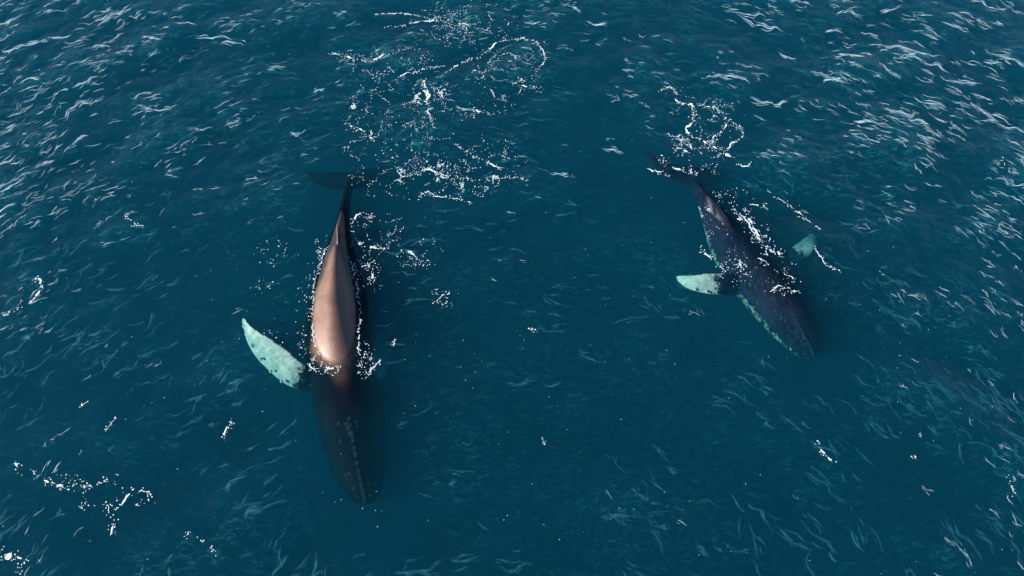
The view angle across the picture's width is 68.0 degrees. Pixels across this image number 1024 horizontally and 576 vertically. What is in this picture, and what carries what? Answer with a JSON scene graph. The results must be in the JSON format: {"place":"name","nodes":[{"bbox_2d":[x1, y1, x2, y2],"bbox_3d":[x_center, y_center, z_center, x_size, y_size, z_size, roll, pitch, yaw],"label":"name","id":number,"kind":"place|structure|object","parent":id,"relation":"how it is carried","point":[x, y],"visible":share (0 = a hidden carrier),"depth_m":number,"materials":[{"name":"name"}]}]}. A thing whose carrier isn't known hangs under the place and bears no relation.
{"place":"outdoors","nodes":[
{"label":"outdoors","id":0,"kind":"place"},
{"bbox_2d":[0,0,1023,575],"bbox_3d":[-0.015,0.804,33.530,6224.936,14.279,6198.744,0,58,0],"label":"sea","id":1,"kind":"structure","parent":0,"point":[624,384],"depth_m":42.50,"materials":[{"name":"liquid"}]},
{"bbox_2d":[242,165,397,504],"bbox_3d":[-6.572,0.681,26.561,5.280,2.780,13.919,0,58,0],"label":"humpback whale","id":2,"kind":"object","parent":1,"relation":"on","point":[348,404],"visible":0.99,"depth_m":24.67,"materials":[{"name":"black"}]},
{"bbox_2d":[256,212,452,377],"bbox_3d":[-5.356,0.130,25.822,6.654,0.182,6.574,-17,60,-10],"label":"back foam","id":3,"kind":"object","parent":1,"relation":"on","point":[358,349],"visible":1,"depth_m":26.10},
{"bbox_2d":[328,4,546,204],"bbox_3d":[-3.131,-7.962,30.962,9.352,0.461,11.630,0,58,0],"label":"wake foam","id":4,"kind":"object","parent":1,"relation":"on","point":[427,92],"visible":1,"depth_m":30.82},
{"bbox_2d":[1,164,1015,573],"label":"drifting foam","id":5,"kind":"object","parent":1,"relation":"on","point":[9,556],"visible":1,"depth_m":22.33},
{"bbox_2d":[0,0,1023,575],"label":"crest foam","id":6,"kind":"object","parent":1,"relation":"on","point":[864,120],"visible":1,"depth_m":30.59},
{"bbox_2d":[647,86,750,176],"bbox_3d":[7.139,-6.228,29.848,4.033,0.208,4.846,0,58,0],"label":"sea foam","id":7,"kind":"object","parent":1,"relation":"on","point":[726,154],"visible":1,"depth_m":29.60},
{"bbox_2d":[644,152,821,357],"bbox_3d":[8.267,-1.359,27.723,6.207,1.820,8.764,0,58,0],"label":"humpback whale","id":8,"kind":"object","parent":1,"relation":"on","point":[788,321],"visible":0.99,"depth_m":26.55,"materials":[{"name":"black"}]},
{"bbox_2d":[701,190,839,295],"bbox_3d":[8.994,-1.729,27.090,4.793,0.182,4.789,0,58,0],"label":"back foam","id":9,"kind":"object","parent":1,"relation":"on","point":[794,291],"visible":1,"depth_m":26.79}
]}

